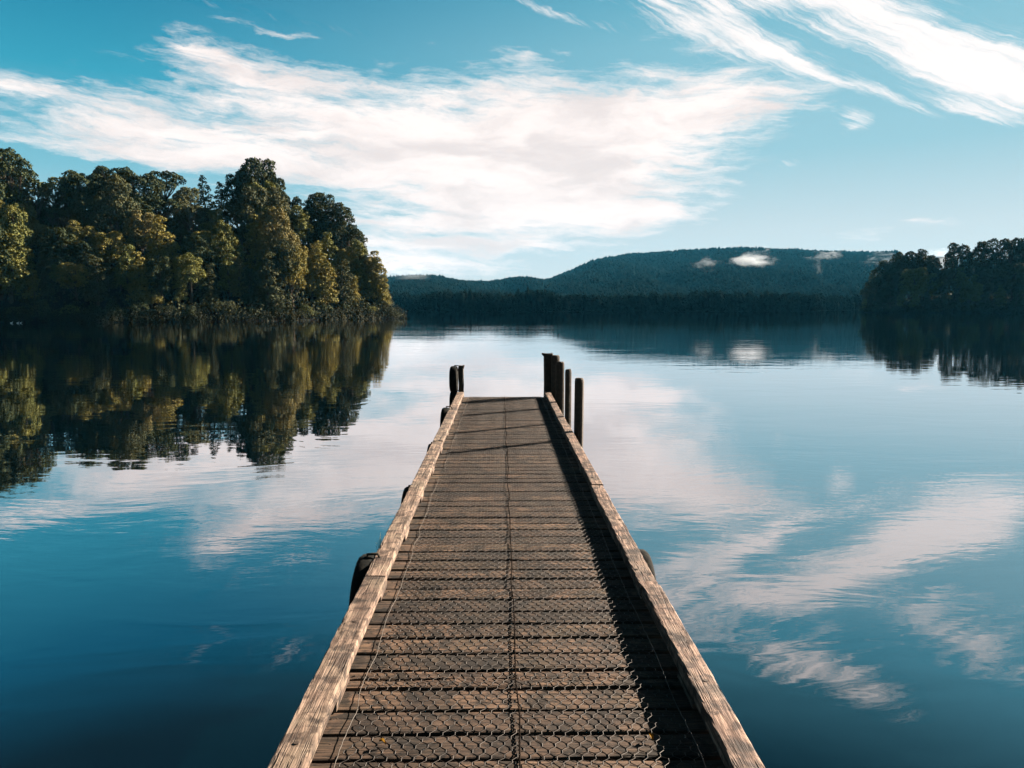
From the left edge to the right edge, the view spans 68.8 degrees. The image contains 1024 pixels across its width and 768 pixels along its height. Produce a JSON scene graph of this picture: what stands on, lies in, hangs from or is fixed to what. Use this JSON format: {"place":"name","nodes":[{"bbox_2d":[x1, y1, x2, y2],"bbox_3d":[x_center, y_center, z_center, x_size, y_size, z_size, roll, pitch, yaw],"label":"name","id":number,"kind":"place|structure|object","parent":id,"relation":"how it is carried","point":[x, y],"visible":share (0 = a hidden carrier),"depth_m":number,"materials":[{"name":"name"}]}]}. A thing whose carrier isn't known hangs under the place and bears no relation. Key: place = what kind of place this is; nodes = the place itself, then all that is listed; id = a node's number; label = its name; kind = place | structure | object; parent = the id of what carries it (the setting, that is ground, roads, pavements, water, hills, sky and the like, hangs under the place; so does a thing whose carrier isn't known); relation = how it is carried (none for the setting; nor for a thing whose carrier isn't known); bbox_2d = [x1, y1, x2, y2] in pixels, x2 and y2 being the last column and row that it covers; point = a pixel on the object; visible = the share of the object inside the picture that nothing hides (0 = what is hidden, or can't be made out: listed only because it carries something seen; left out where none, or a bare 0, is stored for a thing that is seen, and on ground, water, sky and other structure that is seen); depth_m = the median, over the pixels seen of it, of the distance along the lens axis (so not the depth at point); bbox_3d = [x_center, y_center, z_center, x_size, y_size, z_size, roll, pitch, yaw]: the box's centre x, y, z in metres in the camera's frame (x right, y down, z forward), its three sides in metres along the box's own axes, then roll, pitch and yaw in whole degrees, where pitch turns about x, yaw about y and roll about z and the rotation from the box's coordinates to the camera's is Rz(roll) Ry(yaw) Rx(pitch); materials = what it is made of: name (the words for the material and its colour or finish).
{"place":"outdoors","nodes":[
{"label":"outdoors","id":0,"kind":"place"},
{"bbox_2d":[0,239,392,322],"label":"ground","id":1,"kind":"structure","parent":0,"point":[16,303],"depth_m":156.05,"materials":[{"name":"green plant"}]},
{"bbox_2d":[0,147,22,181],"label":"tall canopy tree","id":2,"kind":"object","parent":1,"relation":"on","point":[9,153],"visible":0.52,"depth_m":156.47,"materials":[{"name":"green plant"}]},
{"bbox_2d":[0,229,29,303],"bbox_3d":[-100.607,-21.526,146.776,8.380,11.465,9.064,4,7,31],"label":"broadleaf tree","id":3,"kind":"object","parent":1,"relation":"on","point":[4,279],"visible":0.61,"depth_m":146.72,"materials":[{"name":"green plant"}]},
{"bbox_2d":[0,203,35,253],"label":"broadleaf tree","id":4,"kind":"object","parent":1,"relation":"on","point":[18,223],"visible":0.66,"depth_m":151.41,"materials":[{"name":"green plant"}]},
{"bbox_2d":[0,158,42,205],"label":"tall canopy tree","id":5,"kind":"object","parent":1,"relation":"on","point":[27,174],"visible":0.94,"depth_m":155.75,"materials":[{"name":"green plant"}]},
{"bbox_2d":[6,203,42,247],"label":"broadleaf tree","id":6,"kind":"object","parent":1,"relation":"on","point":[32,221],"visible":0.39,"depth_m":156.24,"materials":[{"name":"green plant"}]},
{"bbox_2d":[13,234,35,283],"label":"vine clad tree","id":7,"kind":"object","parent":1,"relation":"on","point":[24,248],"visible":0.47,"depth_m":149.87,"materials":[{"name":"green plant"}]},
{"bbox_2d":[16,182,56,252],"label":"tall canopy tree","id":8,"kind":"object","parent":1,"relation":"on","point":[45,192],"visible":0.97,"depth_m":158.57,"materials":[{"name":"green plant"}]},
{"bbox_2d":[35,253,66,289],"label":"broadleaf tree","id":9,"kind":"object","parent":1,"relation":"on","point":[45,259],"visible":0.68,"depth_m":150.30,"materials":[{"name":"green plant"}]},
{"bbox_2d":[33,177,75,227],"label":"tall canopy tree","id":10,"kind":"object","parent":1,"relation":"on","point":[51,185],"visible":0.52,"depth_m":162.17,"materials":[{"name":"green plant"}]},
{"bbox_2d":[35,226,79,259],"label":"broadleaf tree","id":11,"kind":"object","parent":1,"relation":"on","point":[54,246],"visible":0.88,"depth_m":153.26,"materials":[{"name":"green plant"}]},
{"bbox_2d":[46,206,73,227],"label":"tall canopy tree","id":12,"kind":"object","parent":1,"relation":"on","point":[63,221],"visible":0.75,"depth_m":162.02,"materials":[{"name":"green plant"}]},
{"bbox_2d":[54,262,90,301],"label":"broadleaf tree","id":13,"kind":"object","parent":1,"relation":"on","point":[77,276],"visible":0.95,"depth_m":149.91,"materials":[{"name":"green plant"}]},
{"bbox_2d":[68,226,98,254],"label":"broadleaf tree","id":14,"kind":"object","parent":1,"relation":"on","point":[83,231],"visible":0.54,"depth_m":157.51,"materials":[{"name":"green plant"}]},
{"bbox_2d":[73,241,98,285],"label":"vine clad tree","id":15,"kind":"object","parent":1,"relation":"on","point":[81,251],"visible":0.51,"depth_m":152.48,"materials":[{"name":"green plant"}]},
{"bbox_2d":[61,170,113,226],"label":"broadleaf tree","id":16,"kind":"object","parent":1,"relation":"on","point":[71,181],"visible":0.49,"depth_m":161.42,"materials":[{"name":"green plant"}]},
{"bbox_2d":[69,191,113,245],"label":"broadleaf tree","id":17,"kind":"object","parent":1,"relation":"on","point":[101,226],"visible":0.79,"depth_m":160.19,"materials":[{"name":"green plant"}]},
{"bbox_2d":[82,255,109,305],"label":"vine clad tree","id":18,"kind":"object","parent":1,"relation":"on","point":[99,284],"visible":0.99,"depth_m":150.52,"materials":[{"name":"green plant"}]},
{"bbox_2d":[92,230,126,274],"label":"broadleaf tree","id":19,"kind":"object","parent":1,"relation":"on","point":[115,244],"visible":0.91,"depth_m":156.49,"materials":[{"name":"green plant"}]},
{"bbox_2d":[101,257,117,291],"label":"vine clad tree","id":20,"kind":"object","parent":1,"relation":"on","point":[109,280],"visible":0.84,"depth_m":154.40,"materials":[{"name":"green plant"}]},
{"bbox_2d":[92,165,140,225],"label":"tall canopy tree","id":21,"kind":"object","parent":1,"relation":"on","point":[99,169],"visible":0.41,"depth_m":167.89,"materials":[{"name":"green plant"}]},
{"bbox_2d":[94,173,142,239],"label":"broadleaf tree","id":22,"kind":"object","parent":1,"relation":"on","point":[119,194],"visible":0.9,"depth_m":162.59,"materials":[{"name":"green plant"}]},
{"bbox_2d":[116,244,137,293],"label":"vine clad tree","id":23,"kind":"object","parent":1,"relation":"on","point":[127,259],"visible":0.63,"depth_m":154.60,"materials":[{"name":"green plant"}]},
{"bbox_2d":[125,251,152,307],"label":"vine clad tree","id":24,"kind":"object","parent":1,"relation":"on","point":[139,283],"visible":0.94,"depth_m":153.16,"materials":[{"name":"green plant"}]},
{"bbox_2d":[115,169,165,222],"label":"broadleaf tree","id":25,"kind":"object","parent":1,"relation":"on","point":[144,182],"visible":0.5,"depth_m":169.46,"materials":[{"name":"green plant"}]},
{"bbox_2d":[122,210,159,262],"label":"broadleaf tree","id":26,"kind":"object","parent":1,"relation":"on","point":[143,228],"visible":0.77,"depth_m":162.44,"materials":[{"name":"green plant"}]},
{"bbox_2d":[142,266,164,307],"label":"vine clad tree","id":27,"kind":"object","parent":1,"relation":"on","point":[151,300],"visible":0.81,"depth_m":154.41,"materials":[{"name":"green plant"}]},
{"bbox_2d":[141,214,171,274],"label":"vine clad tree","id":28,"kind":"object","parent":1,"relation":"on","point":[155,248],"visible":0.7,"depth_m":161.08,"materials":[{"name":"green plant"}]},
{"bbox_2d":[144,256,174,307],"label":"broadleaf tree","id":29,"kind":"object","parent":1,"relation":"on","point":[162,286],"visible":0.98,"depth_m":154.16,"materials":[{"name":"green plant"}]},
{"bbox_2d":[146,195,180,243],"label":"tall canopy tree","id":30,"kind":"object","parent":1,"relation":"on","point":[171,201],"visible":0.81,"depth_m":170.58,"materials":[{"name":"green plant"}]},
{"bbox_2d":[148,170,185,225],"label":"tall canopy tree","id":31,"kind":"object","parent":1,"relation":"on","point":[172,183],"visible":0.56,"depth_m":177.97,"materials":[{"name":"green plant"}]},
{"bbox_2d":[163,232,181,267],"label":"vine clad tree","id":32,"kind":"object","parent":1,"relation":"on","point":[173,253],"visible":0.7,"depth_m":163.28,"materials":[{"name":"green plant"}]},
{"bbox_2d":[165,193,189,245],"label":"vine clad tree","id":33,"kind":"object","parent":1,"relation":"on","point":[179,229],"visible":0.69,"depth_m":173.23,"materials":[{"name":"green plant"}]},
{"bbox_2d":[171,271,188,305],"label":"vine clad tree","id":34,"kind":"object","parent":1,"relation":"on","point":[178,292],"visible":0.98,"depth_m":157.56,"materials":[{"name":"green plant"}]},
{"bbox_2d":[167,252,207,302],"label":"broadleaf tree","id":35,"kind":"object","parent":1,"relation":"on","point":[187,267],"visible":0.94,"depth_m":157.53,"materials":[{"name":"green plant"}]},
{"bbox_2d":[172,186,202,231],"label":"broadleaf tree","id":36,"kind":"object","parent":1,"relation":"on","point":[192,193],"visible":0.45,"depth_m":177.21,"materials":[{"name":"green plant"}]},
{"bbox_2d":[174,207,208,233],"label":"tall canopy tree","id":37,"kind":"object","parent":1,"relation":"on","point":[202,213],"visible":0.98,"depth_m":171.47,"materials":[{"name":"green plant"}]},
{"bbox_2d":[0,212,395,316],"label":"undergrowth","id":38,"kind":"object","parent":1,"relation":"on","point":[288,295],"visible":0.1,"depth_m":161.58,"materials":[{"name":"green plant"}]},
{"bbox_2d":[179,234,218,268],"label":"broadleaf tree","id":39,"kind":"object","parent":1,"relation":"on","point":[195,242],"visible":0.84,"depth_m":163.20,"materials":[{"name":"green plant"}]},
{"bbox_2d":[0,304,407,322],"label":"undergrowth","id":40,"kind":"object","parent":1,"relation":"on","point":[103,317],"visible":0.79,"depth_m":155.38,"materials":[{"name":"green plant"}]},
{"bbox_2d":[191,175,218,220],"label":"conifer tree","id":41,"kind":"object","parent":1,"relation":"on","point":[205,198],"visible":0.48,"depth_m":183.06,"materials":[{"name":"green plant"}]},
{"bbox_2d":[195,209,225,233],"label":"broadleaf tree","id":42,"kind":"object","parent":1,"relation":"on","point":[212,216],"visible":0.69,"depth_m":177.16,"materials":[{"name":"green plant"}]},
{"bbox_2d":[201,263,220,302],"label":"vine clad tree","id":43,"kind":"object","parent":1,"relation":"on","point":[209,279],"visible":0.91,"depth_m":161.15,"materials":[{"name":"green plant"}]},
{"bbox_2d":[210,181,233,222],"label":"conifer tree","id":44,"kind":"object","parent":1,"relation":"on","point":[221,198],"visible":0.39,"depth_m":187.12,"materials":[{"name":"green plant"}]},
{"bbox_2d":[210,219,240,271],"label":"broadleaf tree","id":45,"kind":"object","parent":1,"relation":"on","point":[220,228],"visible":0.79,"depth_m":167.41,"materials":[{"name":"green plant"}]},
{"bbox_2d":[216,246,239,296],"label":"vine clad tree","id":46,"kind":"object","parent":1,"relation":"on","point":[225,262],"visible":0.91,"depth_m":164.86,"materials":[{"name":"green plant"}]},
{"bbox_2d":[221,169,252,224],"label":"broadleaf tree","id":47,"kind":"object","parent":1,"relation":"on","point":[229,183],"visible":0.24,"depth_m":188.31,"materials":[{"name":"green plant"}]},
{"bbox_2d":[229,256,248,300],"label":"vine clad tree","id":48,"kind":"object","parent":1,"relation":"on","point":[238,265],"visible":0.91,"depth_m":165.69,"materials":[{"name":"green plant"}]},
{"bbox_2d":[240,266,259,304],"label":"vine clad tree","id":49,"kind":"object","parent":1,"relation":"on","point":[248,282],"visible":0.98,"depth_m":165.76,"materials":[{"name":"green plant"}]},
{"bbox_2d":[232,187,268,249],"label":"broadleaf tree","id":50,"kind":"object","parent":1,"relation":"on","point":[242,206],"visible":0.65,"depth_m":176.50,"materials":[{"name":"green plant"}]},
{"bbox_2d":[231,157,275,201],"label":"broadleaf tree","id":51,"kind":"object","parent":1,"relation":"on","point":[259,171],"visible":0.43,"depth_m":188.93,"materials":[{"name":"green plant"}]},
{"bbox_2d":[242,214,268,269],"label":"vine clad tree","id":52,"kind":"object","parent":1,"relation":"on","point":[252,232],"visible":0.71,"depth_m":173.98,"materials":[{"name":"green plant"}]},
{"bbox_2d":[246,180,286,234],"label":"broadleaf tree","id":53,"kind":"object","parent":1,"relation":"on","point":[256,185],"visible":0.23,"depth_m":179.78,"materials":[{"name":"green plant"}]},
{"bbox_2d":[252,250,282,308],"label":"vine clad tree","id":54,"kind":"object","parent":1,"relation":"on","point":[264,267],"visible":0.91,"depth_m":167.13,"materials":[{"name":"green plant"}]},
{"bbox_2d":[257,183,291,232],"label":"broadleaf tree","id":55,"kind":"object","parent":1,"relation":"on","point":[280,200],"visible":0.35,"depth_m":180.83,"materials":[{"name":"green plant"}]},
{"bbox_2d":[265,268,285,311],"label":"vine clad tree","id":56,"kind":"object","parent":1,"relation":"on","point":[281,283],"visible":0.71,"depth_m":168.55,"materials":[{"name":"green plant"}]},
{"bbox_2d":[253,206,299,258],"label":"broadleaf tree","id":57,"kind":"object","parent":1,"relation":"on","point":[275,233],"visible":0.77,"depth_m":174.44,"materials":[{"name":"green plant"}]},
{"bbox_2d":[262,239,299,303],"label":"broadleaf tree","id":58,"kind":"object","parent":1,"relation":"on","point":[281,258],"visible":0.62,"depth_m":170.47,"materials":[{"name":"green plant"}]},
{"bbox_2d":[277,245,308,307],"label":"broadleaf tree","id":59,"kind":"object","parent":1,"relation":"on","point":[301,263],"visible":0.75,"depth_m":172.56,"materials":[{"name":"green plant"}]},
{"bbox_2d":[286,205,313,245],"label":"broadleaf tree","id":60,"kind":"object","parent":1,"relation":"on","point":[302,216],"visible":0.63,"depth_m":190.69,"materials":[{"name":"green plant"}]},
{"bbox_2d":[302,206,324,254],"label":"vine clad tree","id":61,"kind":"object","parent":1,"relation":"on","point":[311,233],"visible":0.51,"depth_m":194.09,"materials":[{"name":"green plant"}]},
{"bbox_2d":[304,254,323,301],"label":"vine clad tree","id":62,"kind":"object","parent":1,"relation":"on","point":[314,291],"visible":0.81,"depth_m":179.12,"materials":[{"name":"green plant"}]},
{"bbox_2d":[305,192,339,243],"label":"broadleaf tree","id":63,"kind":"object","parent":1,"relation":"on","point":[318,200],"visible":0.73,"depth_m":194.91,"materials":[{"name":"green plant"}]},
{"bbox_2d":[312,253,338,304],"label":"vine clad tree","id":64,"kind":"object","parent":1,"relation":"on","point":[324,295],"visible":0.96,"depth_m":179.88,"materials":[{"name":"green plant"}]},
{"bbox_2d":[316,232,339,271],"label":"vine clad tree","id":65,"kind":"object","parent":1,"relation":"on","point":[326,240],"visible":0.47,"depth_m":189.23,"materials":[{"name":"green plant"}]},
{"bbox_2d":[322,202,355,252],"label":"broadleaf tree","id":66,"kind":"object","parent":1,"relation":"on","point":[342,221],"visible":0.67,"depth_m":196.14,"materials":[{"name":"green plant"}]},
{"bbox_2d":[331,258,354,310],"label":"vine clad tree","id":67,"kind":"object","parent":1,"relation":"on","point":[343,289],"visible":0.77,"depth_m":184.47,"materials":[{"name":"green plant"}]},
{"bbox_2d":[334,246,363,273],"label":"broadleaf tree","id":68,"kind":"object","parent":1,"relation":"on","point":[346,253],"visible":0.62,"depth_m":192.65,"materials":[{"name":"green plant"}]},
{"bbox_2d":[334,227,364,272],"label":"tall canopy tree","id":69,"kind":"object","parent":1,"relation":"on","point":[359,236],"visible":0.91,"depth_m":195.53,"materials":[{"name":"green plant"}]},
{"bbox_2d":[347,239,372,287],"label":"vine clad tree","id":70,"kind":"object","parent":1,"relation":"on","point":[358,246],"visible":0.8,"depth_m":192.94,"materials":[{"name":"green plant"}]},
{"bbox_2d":[367,250,388,303],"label":"vine clad tree","id":71,"kind":"object","parent":1,"relation":"on","point":[377,279],"visible":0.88,"depth_m":194.42,"materials":[{"name":"green plant"}]},
{"bbox_2d":[0,310,1023,767],"bbox_3d":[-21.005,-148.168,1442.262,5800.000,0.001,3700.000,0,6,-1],"label":"water","id":72,"kind":"structure","parent":0,"point":[820,514],"depth_m":12.78,"materials":[{"name":"blue liquid"}]},
{"bbox_2d":[458,365,464,391],"bbox_3d":[-0.892,1.633,13.352,0.116,3.960,0.110,0,6,-1],"label":"mooring post","id":73,"kind":"object","parent":72,"relation":"in","point":[461,376],"visible":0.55,"depth_m":13.12,"materials":[{"name":"brown wood"}]},
{"bbox_2d":[449,365,458,391],"bbox_3d":[-1.004,-0.092,13.169,0.181,0.490,0.470,0,6,-1],"label":"mooring post","id":74,"kind":"object","parent":73,"relation":"attached to","point":[453,379],"visible":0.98,"depth_m":12.98,"materials":[{"name":"wood"}]},
{"bbox_2d":[268,392,764,767],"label":"jetty","id":75,"kind":"object","parent":72,"relation":"in","point":[510,606],"visible":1,"depth_m":3.57,"materials":[{"name":"brown wood"}]},
{"bbox_2d":[349,552,380,605],"bbox_3d":[-0.856,1.348,4.514,0.158,0.684,0.660,0,6,-1],"label":"tyre fender","id":76,"kind":"object","parent":75,"relation":"hanging from","point":[363,563],"visible":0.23,"depth_m":4.34,"materials":[{"name":"rubber"}]},
{"bbox_2d":[542,353,552,396],"bbox_3d":[0.625,1.523,13.408,0.207,4.167,0.140,0,6,-1],"label":"mooring post","id":77,"kind":"object","parent":72,"relation":"in","point":[547,372],"visible":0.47,"depth_m":13.16,"materials":[{"name":"brown wood"}]},
{"bbox_2d":[551,355,559,400],"bbox_3d":[0.733,1.549,13.283,0.217,4.141,0.153,3,7,24],"label":"mooring post","id":78,"kind":"object","parent":72,"relation":"in","point":[555,359],"visible":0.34,"depth_m":13.03,"materials":[{"name":"brown wood"}]},
{"bbox_2d":[556,361,563,415],"bbox_3d":[0.731,1.703,11.865,0.173,4.133,0.137,-4,7,-31],"label":"mooring post","id":79,"kind":"object","parent":72,"relation":"in","point":[560,384],"visible":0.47,"depth_m":11.64,"materials":[{"name":"brown wood"}]},
{"bbox_2d":[565,369,571,426],"bbox_3d":[0.734,1.853,10.381,0.161,4.143,0.091,0,6,-1],"label":"mooring post","id":80,"kind":"object","parent":72,"relation":"in","point":[568,380],"visible":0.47,"depth_m":10.17,"materials":[{"name":"brown wood"}]},
{"bbox_2d":[574,378,583,447],"bbox_3d":[0.766,1.985,9.129,0.188,4.143,0.114,0,6,-1],"label":"mooring post","id":81,"kind":"object","parent":72,"relation":"in","point":[578,408],"visible":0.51,"depth_m":8.91,"materials":[{"name":"brown wood"}]},
{"bbox_2d":[0,0,1023,280],"label":"sky","id":82,"kind":"structure","parent":0,"point":[486,140],"materials":[{"name":"blue"}]},
{"bbox_2d":[398,257,1011,311],"bbox_3d":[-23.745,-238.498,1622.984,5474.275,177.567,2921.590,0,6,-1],"label":"hills","id":83,"kind":"structure","parent":0,"point":[941,259],"depth_m":487.77,"materials":[{"name":"green plant"}]},
{"bbox_2d":[390,287,863,311],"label":"lakeside forest","id":84,"kind":"object","parent":83,"relation":"on","point":[612,303],"visible":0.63,"depth_m":430.67,"materials":[{"name":"green plant"}]},
{"bbox_2d":[379,245,901,310],"bbox_3d":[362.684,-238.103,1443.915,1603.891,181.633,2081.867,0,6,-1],"label":"forest","id":85,"kind":"object","parent":83,"relation":"on","point":[755,271],"visible":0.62,"depth_m":1218.64,"materials":[{"name":"green plant"}]},
{"bbox_2d":[863,301,1019,312],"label":"ground","id":86,"kind":"structure","parent":0,"point":[953,310],"depth_m":337.90,"materials":[{"name":"green plant"}]},
{"bbox_2d":[868,260,903,288],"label":"broadleaf tree","id":87,"kind":"object","parent":86,"relation":"on","point":[884,272],"visible":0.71,"depth_m":356.51,"materials":[{"name":"green plant"}]},
{"bbox_2d":[886,252,915,298],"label":"broadleaf tree","id":88,"kind":"object","parent":86,"relation":"on","point":[897,259],"visible":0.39,"depth_m":355.52,"materials":[{"name":"green plant"}]},
{"bbox_2d":[898,267,929,299],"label":"broadleaf tree","id":89,"kind":"object","parent":86,"relation":"on","point":[916,273],"visible":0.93,"depth_m":340.53,"materials":[{"name":"green plant"}]},
{"bbox_2d":[902,249,932,282],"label":"broadleaf tree","id":90,"kind":"object","parent":86,"relation":"on","point":[921,253],"visible":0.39,"depth_m":353.86,"materials":[{"name":"green plant"}]},
{"bbox_2d":[917,255,942,287],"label":"broadleaf tree","id":91,"kind":"object","parent":86,"relation":"on","point":[932,263],"visible":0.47,"depth_m":348.70,"materials":[{"name":"green plant"}]},
{"bbox_2d":[858,292,1023,311],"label":"undergrowth","id":92,"kind":"object","parent":86,"relation":"on","point":[949,301],"visible":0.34,"depth_m":342.58,"materials":[{"name":"green plant"}]},
{"bbox_2d":[930,268,957,301],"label":"broadleaf tree","id":93,"kind":"object","parent":86,"relation":"on","point":[942,273],"visible":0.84,"depth_m":340.62,"materials":[{"name":"green plant"}]},
{"bbox_2d":[943,243,974,288],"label":"broadleaf tree","id":94,"kind":"object","parent":86,"relation":"on","point":[950,255],"visible":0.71,"depth_m":348.30,"materials":[{"name":"green plant"}]},
{"bbox_2d":[967,238,999,301],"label":"broadleaf tree","id":95,"kind":"object","parent":86,"relation":"on","point":[983,255],"visible":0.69,"depth_m":351.62,"materials":[{"name":"green plant"}]},
{"bbox_2d":[993,237,1023,298],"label":"broadleaf tree","id":96,"kind":"object","parent":86,"relation":"on","point":[1010,247],"visible":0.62,"depth_m":353.66,"materials":[{"name":"green plant"}]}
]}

